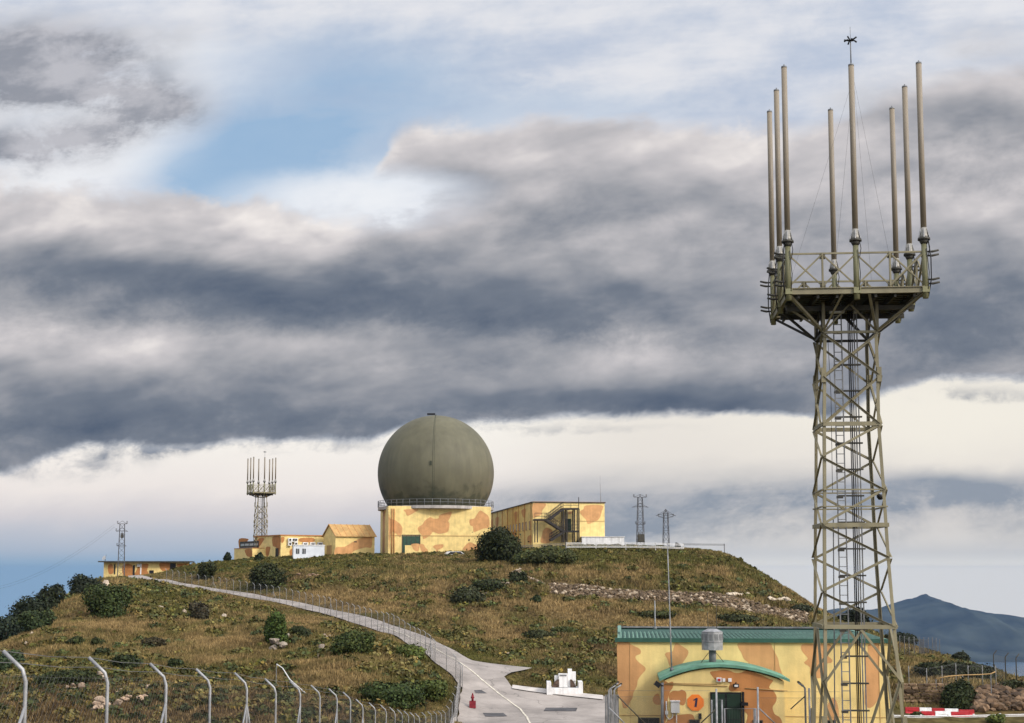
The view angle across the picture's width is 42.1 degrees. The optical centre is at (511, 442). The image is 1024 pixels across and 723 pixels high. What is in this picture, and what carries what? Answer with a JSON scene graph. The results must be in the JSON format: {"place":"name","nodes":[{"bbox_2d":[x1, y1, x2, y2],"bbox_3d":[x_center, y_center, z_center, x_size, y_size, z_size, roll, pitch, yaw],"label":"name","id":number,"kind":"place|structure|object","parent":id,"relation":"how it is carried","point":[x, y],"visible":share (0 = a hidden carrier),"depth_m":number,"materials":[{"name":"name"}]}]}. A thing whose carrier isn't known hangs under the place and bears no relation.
{"place":"outdoors","nodes":[
{"label":"outdoors","id":0,"kind":"place"},
{"bbox_2d":[128,575,604,722],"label":"road","id":1,"kind":"structure","parent":0,"point":[532,705],"depth_m":110.53,"materials":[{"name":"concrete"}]},
{"bbox_2d":[166,570,462,687],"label":"road fence","id":2,"kind":"object","parent":1,"relation":"on","point":[383,625],"visible":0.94,"depth_m":148.49,"materials":[{"name":"metal"}]},
{"bbox_2d":[378,625,530,722],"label":"road line","id":3,"kind":"object","parent":1,"relation":"on","point":[484,681],"visible":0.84,"depth_m":112.98,"materials":[{"name":"paint"}]},
{"bbox_2d":[469,693,475,707],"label":"red hydrant","id":4,"kind":"object","parent":1,"relation":"on","point":[472,703],"visible":1,"depth_m":105.07,"materials":[{"name":"metal"}]},
{"bbox_2d":[483,713,506,715],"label":"road patch","id":5,"kind":"object","parent":1,"relation":"on","point":[494,714],"visible":1,"depth_m":103.93,"materials":[{"name":"asphalt"}]},
{"bbox_2d":[544,708,576,710],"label":"road patch","id":6,"kind":"object","parent":1,"relation":"on","point":[560,709],"visible":1,"depth_m":105.86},
{"bbox_2d":[0,0,1023,624],"label":"sky","id":7,"kind":"structure","parent":0,"point":[301,233],"materials":[{"name":"grey"}]},
{"bbox_2d":[0,544,1023,722],"bbox_3d":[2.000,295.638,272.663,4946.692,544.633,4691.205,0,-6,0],"label":"hill","id":8,"kind":"structure","parent":0,"point":[1012,719],"depth_m":150.67,"materials":[{"name":"plant"}]},
{"bbox_2d":[0,612,23,641],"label":"bush","id":9,"kind":"object","parent":8,"relation":"on","point":[7,631],"visible":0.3,"depth_m":144.40,"materials":[{"name":"green plant"}]},
{"bbox_2d":[0,649,24,669],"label":"bush","id":10,"kind":"object","parent":8,"relation":"on","point":[18,657],"visible":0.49,"depth_m":122.12,"materials":[{"name":"green plant"}]},
{"bbox_2d":[5,592,52,624],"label":"bush","id":11,"kind":"object","parent":8,"relation":"on","point":[28,604],"visible":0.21,"depth_m":150.15,"materials":[{"name":"green plant"}]},
{"bbox_2d":[16,608,56,632],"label":"bush","id":12,"kind":"object","parent":8,"relation":"on","point":[28,620],"visible":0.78,"depth_m":140.33,"materials":[{"name":"green plant"}]},
{"bbox_2d":[35,583,66,610],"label":"bush","id":13,"kind":"object","parent":8,"relation":"on","point":[53,593],"visible":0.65,"depth_m":158.33,"materials":[{"name":"green plant"}]},
{"bbox_2d":[30,668,103,685],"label":"bush","id":14,"kind":"object","parent":8,"relation":"on","point":[73,673],"visible":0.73,"depth_m":97.51,"materials":[{"name":"green plant"}]},
{"bbox_2d":[65,682,84,687],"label":"rock","id":15,"kind":"object","parent":8,"relation":"on","point":[80,685],"visible":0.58,"depth_m":94.85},
{"bbox_2d":[67,635,84,643],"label":"bush","id":16,"kind":"object","parent":8,"relation":"on","point":[76,639],"visible":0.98,"depth_m":130.90,"materials":[{"name":"green plant"}]},
{"bbox_2d":[69,587,83,594],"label":"bush","id":17,"kind":"object","parent":8,"relation":"on","point":[76,590],"visible":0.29,"depth_m":168.36,"materials":[{"name":"green plant"}]},
{"bbox_2d":[67,573,104,591],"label":"bush","id":18,"kind":"object","parent":8,"relation":"on","point":[79,581],"visible":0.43,"depth_m":176.19,"materials":[{"name":"green plant"}]},
{"bbox_2d":[89,637,106,644],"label":"bush","id":19,"kind":"object","parent":8,"relation":"on","point":[96,640],"visible":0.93,"depth_m":130.68,"materials":[{"name":"green plant"}]},
{"bbox_2d":[93,646,109,655],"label":"bush","id":20,"kind":"object","parent":8,"relation":"on","point":[99,650],"visible":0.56,"depth_m":122.35,"materials":[{"name":"green plant"}]},
{"bbox_2d":[73,581,133,617],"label":"bush","id":21,"kind":"object","parent":8,"relation":"on","point":[106,601],"visible":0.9,"depth_m":145.75,"materials":[{"name":"green plant"}]},
{"bbox_2d":[90,696,122,710],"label":"rock","id":22,"kind":"object","parent":8,"relation":"on","point":[99,702],"visible":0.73,"depth_m":83.08,"materials":[{"name":"stone"}]},
{"bbox_2d":[116,521,127,575],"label":"pylon","id":23,"kind":"object","parent":8,"relation":"on","point":[122,536],"visible":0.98,"depth_m":234.96,"materials":[{"name":"metal"}]},
{"bbox_2d":[108,652,143,668],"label":"bush","id":24,"kind":"object","parent":8,"relation":"on","point":[134,660],"visible":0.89,"depth_m":111.12,"materials":[{"name":"green plant"}]},
{"bbox_2d":[120,694,147,701],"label":"rock","id":25,"kind":"object","parent":8,"relation":"on","point":[125,698],"visible":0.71,"depth_m":85.38,"materials":[{"name":"stone"}]},
{"bbox_2d":[98,561,194,577],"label":"camouflage house","id":26,"kind":"structure","parent":8,"relation":"on","point":[137,567],"depth_m":239.45,"materials":[{"name":"yellow paint"}]},
{"bbox_2d":[140,636,166,646],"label":"bush","id":27,"kind":"object","parent":8,"relation":"on","point":[156,641],"visible":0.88,"depth_m":127.20,"materials":[{"name":"green plant"}]},
{"bbox_2d":[167,657,184,667],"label":"bush","id":28,"kind":"object","parent":8,"relation":"on","point":[171,662],"visible":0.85,"depth_m":111.75,"materials":[{"name":"green plant"}]},
{"bbox_2d":[188,597,209,619],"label":"bush","id":29,"kind":"object","parent":8,"relation":"on","point":[199,610],"visible":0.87,"depth_m":146.50,"materials":[{"name":"green plant"}]},
{"bbox_2d":[196,560,217,579],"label":"bush","id":30,"kind":"object","parent":8,"relation":"on","point":[207,569],"visible":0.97,"depth_m":207.63,"materials":[{"name":"green plant"}]},
{"bbox_2d":[223,552,231,560],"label":"bush","id":31,"kind":"object","parent":8,"relation":"on","point":[227,556],"visible":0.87,"depth_m":222.87,"materials":[{"name":"green plant"}]},
{"bbox_2d":[0,650,460,722],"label":"fence","id":32,"kind":"object","parent":8,"relation":"on","point":[23,717],"visible":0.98,"depth_m":18.52,"materials":[{"name":"metal"}]},
{"bbox_2d":[254,552,264,559],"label":"bush","id":33,"kind":"object","parent":8,"relation":"on","point":[259,555],"visible":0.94,"depth_m":219.88,"materials":[{"name":"green plant"}]},
{"bbox_2d":[246,451,276,547],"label":"lattice tower","id":34,"kind":"structure","parent":8,"relation":"on","point":[263,494],"depth_m":235.60,"materials":[{"name":"grey metal"}]},
{"bbox_2d":[245,560,287,590],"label":"bush","id":35,"kind":"object","parent":8,"relation":"on","point":[267,574],"visible":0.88,"depth_m":189.85,"materials":[{"name":"green plant"}]},
{"bbox_2d":[262,609,291,647],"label":"bush","id":36,"kind":"object","parent":8,"relation":"on","point":[275,625],"visible":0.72,"depth_m":125.24,"materials":[{"name":"green plant"}]},
{"bbox_2d":[268,638,286,649],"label":"rock","id":37,"kind":"object","parent":8,"relation":"on","point":[282,644],"visible":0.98,"depth_m":123.08,"materials":[{"name":"stone"}]},
{"bbox_2d":[234,535,323,558],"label":"flat roofed block","id":38,"kind":"structure","parent":8,"relation":"on","point":[274,545],"depth_m":228.97,"materials":[{"name":"yellow paint"}]},
{"bbox_2d":[240,541,258,547],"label":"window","id":39,"kind":"structure","parent":38,"relation":"in","point":[246,544],"depth_m":237.15,"materials":[{"name":"glass"}]},
{"bbox_2d":[276,664,301,690],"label":"pipe","id":40,"kind":"object","parent":8,"relation":"on","point":[286,674],"visible":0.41,"depth_m":98.56,"materials":[{"name":"white metal"}]},
{"bbox_2d":[289,625,312,636],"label":"bush","id":41,"kind":"object","parent":8,"relation":"on","point":[302,630],"visible":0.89,"depth_m":128.39,"materials":[{"name":"green plant"}]},
{"bbox_2d":[292,545,324,558],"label":"site cabin","id":42,"kind":"object","parent":8,"relation":"on","point":[302,551],"visible":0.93,"depth_m":220.08,"materials":[{"name":"metal"}]},
{"bbox_2d":[322,524,376,554],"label":"gabled store","id":43,"kind":"structure","parent":8,"relation":"on","point":[344,538],"depth_m":226.67,"materials":[{"name":"yellow paint"}]},
{"bbox_2d":[327,545,331,553],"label":"door","id":44,"kind":"structure","parent":43,"relation":"in","point":[329,547],"depth_m":226.18,"materials":[{"name":"beige paint"}]},
{"bbox_2d":[328,629,377,655],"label":"bush","id":45,"kind":"object","parent":8,"relation":"on","point":[352,642],"visible":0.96,"depth_m":115.08,"materials":[{"name":"green plant"}]},
{"bbox_2d":[356,678,427,709],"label":"bush","id":46,"kind":"object","parent":8,"relation":"on","point":[401,694],"visible":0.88,"depth_m":94.42,"materials":[{"name":"green plant"}]},
{"bbox_2d":[393,642,430,659],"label":"bush","id":47,"kind":"object","parent":8,"relation":"on","point":[412,649],"visible":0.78,"depth_m":116.02,"materials":[{"name":"green plant"}]},
{"bbox_2d":[405,544,444,553],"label":"wall","id":48,"kind":"structure","parent":8,"relation":"on","point":[412,548],"depth_m":219.20,"materials":[{"name":"yellow paint"}]},
{"bbox_2d":[414,679,447,700],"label":"bush","id":49,"kind":"object","parent":8,"relation":"on","point":[435,689],"visible":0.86,"depth_m":103.57,"materials":[{"name":"green plant"}]},
{"bbox_2d":[378,498,493,553],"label":"radome building","id":50,"kind":"structure","parent":8,"relation":"on","point":[452,527],"depth_m":223.18,"materials":[{"name":"yellow paint"}]},
{"bbox_2d":[402,535,419,552],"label":"garage door","id":51,"kind":"structure","parent":50,"relation":"in","point":[414,539],"depth_m":222.03,"materials":[{"name":"metal"}]},
{"bbox_2d":[378,413,493,505],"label":"radome","id":52,"kind":"object","parent":50,"relation":"on","point":[442,460],"visible":0.97,"depth_m":224.79,"materials":[{"name":"green paint"}]},
{"bbox_2d":[450,683,460,722],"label":"kerb wall","id":53,"kind":"structure","parent":8,"relation":"on","point":[454,718],"depth_m":102.37,"materials":[{"name":"concrete"}]},
{"bbox_2d":[448,584,485,603],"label":"bush","id":54,"kind":"object","parent":8,"relation":"on","point":[469,594],"visible":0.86,"depth_m":165.26,"materials":[{"name":"green plant"}]},
{"bbox_2d":[464,578,506,591],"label":"bush","id":55,"kind":"object","parent":8,"relation":"on","point":[485,584],"visible":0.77,"depth_m":174.95,"materials":[{"name":"green plant"}]},
{"bbox_2d":[466,525,529,561],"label":"bush","id":56,"kind":"object","parent":8,"relation":"on","point":[501,544],"visible":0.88,"depth_m":200.85,"materials":[{"name":"green plant"}]},
{"bbox_2d":[0,544,1023,722],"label":"scrub","id":57,"kind":"object","parent":8,"relation":"on","point":[407,673],"visible":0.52,"depth_m":127.88,"materials":[{"name":"green plant"}]},
{"bbox_2d":[508,571,527,582],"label":"bush","id":58,"kind":"object","parent":8,"relation":"on","point":[513,576],"visible":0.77,"depth_m":183.96,"materials":[{"name":"green plant"}]},
{"bbox_2d":[509,550,536,564],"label":"bush","id":59,"kind":"object","parent":8,"relation":"on","point":[524,557],"visible":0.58,"depth_m":195.24,"materials":[{"name":"green plant"}]},
{"bbox_2d":[529,594,541,603],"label":"bush","id":60,"kind":"object","parent":8,"relation":"on","point":[536,598],"visible":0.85,"depth_m":168.87,"materials":[{"name":"green plant"}]},
{"bbox_2d":[521,629,556,637],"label":"bush","id":61,"kind":"object","parent":8,"relation":"on","point":[538,633],"visible":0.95,"depth_m":143.77,"materials":[{"name":"green plant"}]},
{"bbox_2d":[521,543,565,547],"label":"guardrail","id":62,"kind":"object","parent":8,"relation":"on","point":[538,545],"visible":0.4,"depth_m":205.29,"materials":[{"name":"grey metal"}]},
{"bbox_2d":[491,497,605,547],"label":"stair building","id":63,"kind":"structure","parent":8,"relation":"on","point":[536,523],"depth_m":215.99,"materials":[{"name":"yellow paint"}]},
{"bbox_2d":[529,545,582,564],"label":"bush","id":64,"kind":"object","parent":8,"relation":"on","point":[547,554],"visible":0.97,"depth_m":193.04,"materials":[{"name":"green plant"}]},
{"bbox_2d":[546,669,582,694],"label":"monument","id":65,"kind":"object","parent":8,"relation":"on","point":[564,683],"visible":1,"depth_m":111.58,"materials":[{"name":"white paint"}]},
{"bbox_2d":[550,626,578,632],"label":"bush","id":66,"kind":"object","parent":8,"relation":"on","point":[560,629],"visible":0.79,"depth_m":147.29,"materials":[{"name":"green plant"}]},
{"bbox_2d":[581,536,624,544],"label":"white tank","id":67,"kind":"object","parent":8,"relation":"on","point":[602,538],"visible":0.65,"depth_m":213.47,"materials":[{"name":"metal"}]},
{"bbox_2d":[566,542,683,549],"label":"guardrail","id":68,"kind":"object","parent":8,"relation":"on","point":[625,546],"visible":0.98,"depth_m":204.36,"materials":[{"name":"metal"}]},
{"bbox_2d":[633,494,646,544],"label":"pylon","id":69,"kind":"object","parent":8,"relation":"on","point":[640,537],"visible":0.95,"depth_m":231.57,"materials":[{"name":"metal"}]},
{"bbox_2d":[635,610,677,618],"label":"bush","id":70,"kind":"object","parent":8,"relation":"on","point":[659,614],"visible":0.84,"depth_m":160.09,"materials":[{"name":"green plant"}]},
{"bbox_2d":[656,509,675,546],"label":"pylon","id":71,"kind":"object","parent":8,"relation":"on","point":[668,517],"visible":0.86,"depth_m":231.73,"materials":[{"name":"metal"}]},
{"bbox_2d":[548,582,810,623],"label":"dry stone terrace","id":72,"kind":"structure","parent":8,"relation":"on","point":[573,590],"depth_m":176.01,"materials":[{"name":"stone"}]},
{"bbox_2d":[683,543,724,551],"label":"guardrail","id":73,"kind":"object","parent":8,"relation":"on","point":[706,544],"visible":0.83,"depth_m":207.38,"materials":[{"name":"grey metal"}]},
{"bbox_2d":[605,681,856,722],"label":"yard fence","id":74,"kind":"object","parent":8,"relation":"on","point":[612,708],"visible":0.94,"depth_m":40.72,"materials":[{"name":"metal"}]},
{"bbox_2d":[714,612,764,621],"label":"bush","id":75,"kind":"object","parent":8,"relation":"on","point":[737,618],"visible":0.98,"depth_m":161.75,"materials":[{"name":"green plant"}]},
{"bbox_2d":[615,625,891,722],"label":"building","id":76,"kind":"structure","parent":8,"relation":"on","point":[774,663],"depth_m":46.19,"materials":[{"name":"yellow paint"}]},
{"bbox_2d":[638,717,658,722],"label":"window","id":77,"kind":"structure","parent":76,"relation":"in","point":[645,720],"depth_m":46.46,"materials":[{"name":"black glass"}]},
{"bbox_2d":[653,601,656,628],"bbox_3d":[6.074,7.338,56.557,0.155,1.209,0.155,-2,-6,22],"label":"whip mast","id":78,"kind":"object","parent":76,"relation":"on","point":[654,626],"visible":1,"depth_m":56.53,"materials":[{"name":"metal"}]},
{"bbox_2d":[667,542,673,670],"bbox_3d":[5.386,5.587,45.282,0.162,4.357,0.115,-2,-6,22],"label":"whip mast","id":79,"kind":"object","parent":76,"relation":"on","point":[671,669],"visible":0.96,"depth_m":45.23,"materials":[{"name":"metal"}]},
{"bbox_2d":[701,629,723,661],"bbox_3d":[6.830,6.991,45.385,0.729,1.252,0.729,-5,-8,45],"label":"vent cowl","id":80,"kind":"object","parent":76,"relation":"on","point":[712,641],"visible":0.95,"depth_m":45.15,"materials":[{"name":"grey metal"}]},
{"bbox_2d":[710,692,741,722],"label":"door","id":81,"kind":"structure","parent":76,"relation":"in","point":[734,701],"depth_m":43.91,"materials":[{"name":"green paint"}]},
{"bbox_2d":[790,604,813,611],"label":"bush","id":82,"kind":"object","parent":8,"relation":"on","point":[806,608],"visible":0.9,"depth_m":177.40,"materials":[{"name":"green plant"}]},
{"bbox_2d":[760,34,939,722],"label":"lattice tower","id":83,"kind":"structure","parent":8,"relation":"on","point":[835,302],"depth_m":39.62,"materials":[{"name":"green metal"}]},
{"bbox_2d":[837,607,873,630],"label":"bush","id":84,"kind":"object","parent":8,"relation":"on","point":[851,616],"visible":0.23,"depth_m":178.04,"materials":[{"name":"green plant"}]},
{"bbox_2d":[884,632,918,644],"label":"bush","id":85,"kind":"object","parent":8,"relation":"on","point":[912,637],"visible":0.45,"depth_m":169.39,"materials":[{"name":"green plant"}]},
{"bbox_2d":[905,707,919,712],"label":"road barrier","id":86,"kind":"object","parent":8,"relation":"on","point":[910,709],"visible":0.68,"depth_m":93.97,"materials":[{"name":"red paint"}]},
{"bbox_2d":[910,711,923,716],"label":"bush","id":87,"kind":"object","parent":8,"relation":"on","point":[918,713],"visible":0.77,"depth_m":90.41,"materials":[{"name":"green plant"}]},
{"bbox_2d":[899,636,939,654],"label":"ridge fence","id":88,"kind":"object","parent":8,"relation":"on","point":[922,646],"visible":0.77,"depth_m":153.53,"materials":[{"name":"grey metal"}]},
{"bbox_2d":[894,683,946,703],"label":"dry stone wall","id":89,"kind":"structure","parent":8,"relation":"on","point":[910,689],"depth_m":100.02,"materials":[{"name":"stone"}]},
{"bbox_2d":[919,707,931,710],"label":"road barrier","id":90,"kind":"object","parent":8,"relation":"on","point":[925,709],"visible":0.47,"depth_m":93.86,"materials":[{"name":"white paint"}]},
{"bbox_2d":[920,711,934,715],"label":"road barrier","id":91,"kind":"object","parent":8,"relation":"on","point":[931,713],"visible":0.68,"depth_m":91.53,"materials":[{"name":"red paint"}]},
{"bbox_2d":[911,659,964,677],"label":"bush","id":92,"kind":"object","parent":8,"relation":"on","point":[931,664],"visible":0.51,"depth_m":114.75,"materials":[{"name":"green plant"}]},
{"bbox_2d":[935,711,951,716],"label":"road barrier","id":93,"kind":"object","parent":8,"relation":"on","point":[941,713],"visible":0.8,"depth_m":91.51,"materials":[{"name":"white paint"}]},
{"bbox_2d":[908,663,996,692],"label":"slope fence","id":94,"kind":"object","parent":8,"relation":"on","point":[941,669],"visible":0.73,"depth_m":104.65,"materials":[{"name":"metal"}]},
{"bbox_2d":[939,677,977,709],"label":"bush","id":95,"kind":"object","parent":8,"relation":"on","point":[955,694],"visible":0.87,"depth_m":97.97,"materials":[{"name":"green plant"}]},
{"bbox_2d":[894,713,1023,717],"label":"guardrail","id":96,"kind":"object","parent":8,"relation":"on","point":[973,715],"visible":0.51,"depth_m":88.84,"materials":[{"name":"white paint"}]},
{"bbox_2d":[951,712,968,716],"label":"road barrier","id":97,"kind":"object","parent":8,"relation":"on","point":[959,713],"visible":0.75,"depth_m":91.51,"materials":[{"name":"red paint"}]},
{"bbox_2d":[951,650,970,660],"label":"bush","id":98,"kind":"object","parent":8,"relation":"on","point":[963,655],"visible":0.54,"depth_m":157.68,"materials":[{"name":"green plant"}]},
{"bbox_2d":[935,672,994,693],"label":"pipe","id":99,"kind":"object","parent":8,"relation":"on","point":[969,674],"visible":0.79,"depth_m":102.72,"materials":[{"name":"metal"}]},
{"bbox_2d":[958,710,973,714],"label":"road barrier","id":100,"kind":"object","parent":8,"relation":"on","point":[971,712],"visible":0.4,"depth_m":93.47,"materials":[{"name":"red paint"}]},
{"bbox_2d":[947,661,1000,679],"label":"bush","id":101,"kind":"object","parent":8,"relation":"on","point":[974,667],"visible":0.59,"depth_m":112.60,"materials":[{"name":"green plant"}]},
{"bbox_2d":[985,713,1005,722],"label":"bush","id":102,"kind":"object","parent":8,"relation":"on","point":[996,718],"visible":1,"depth_m":86.41,"materials":[{"name":"green plant"}]},
{"bbox_2d":[969,682,1023,712],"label":"rubble bank","id":103,"kind":"structure","parent":8,"relation":"on","point":[984,700],"depth_m":100.36,"materials":[{"name":"stone"}]},
{"bbox_2d":[993,650,1023,679],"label":"shore fence","id":104,"kind":"object","parent":8,"relation":"on","point":[1005,665],"visible":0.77,"depth_m":109.23,"materials":[{"name":"metal"}]},
{"bbox_2d":[997,679,1023,688],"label":"bush","id":105,"kind":"object","parent":8,"relation":"on","point":[1013,683],"visible":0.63,"depth_m":105.98,"materials":[{"name":"green plant"}]},
{"bbox_2d":[512,685,602,698],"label":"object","id":106,"kind":"structure","parent":0,"point":[544,690],"depth_m":111.70,"materials":[{"name":"concrete"}]},
{"bbox_2d":[827,594,1023,661],"bbox_3d":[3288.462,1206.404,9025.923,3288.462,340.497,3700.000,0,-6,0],"label":"mountains","id":107,"kind":"structure","parent":0,"point":[978,636],"depth_m":8341.99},
{"bbox_2d":[976,662,1023,676],"bbox_3d":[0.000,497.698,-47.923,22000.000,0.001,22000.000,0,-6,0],"label":"sea","id":108,"kind":"structure","parent":0,"point":[1019,669],"depth_m":6957.90,"materials":[{"name":"liquid"}]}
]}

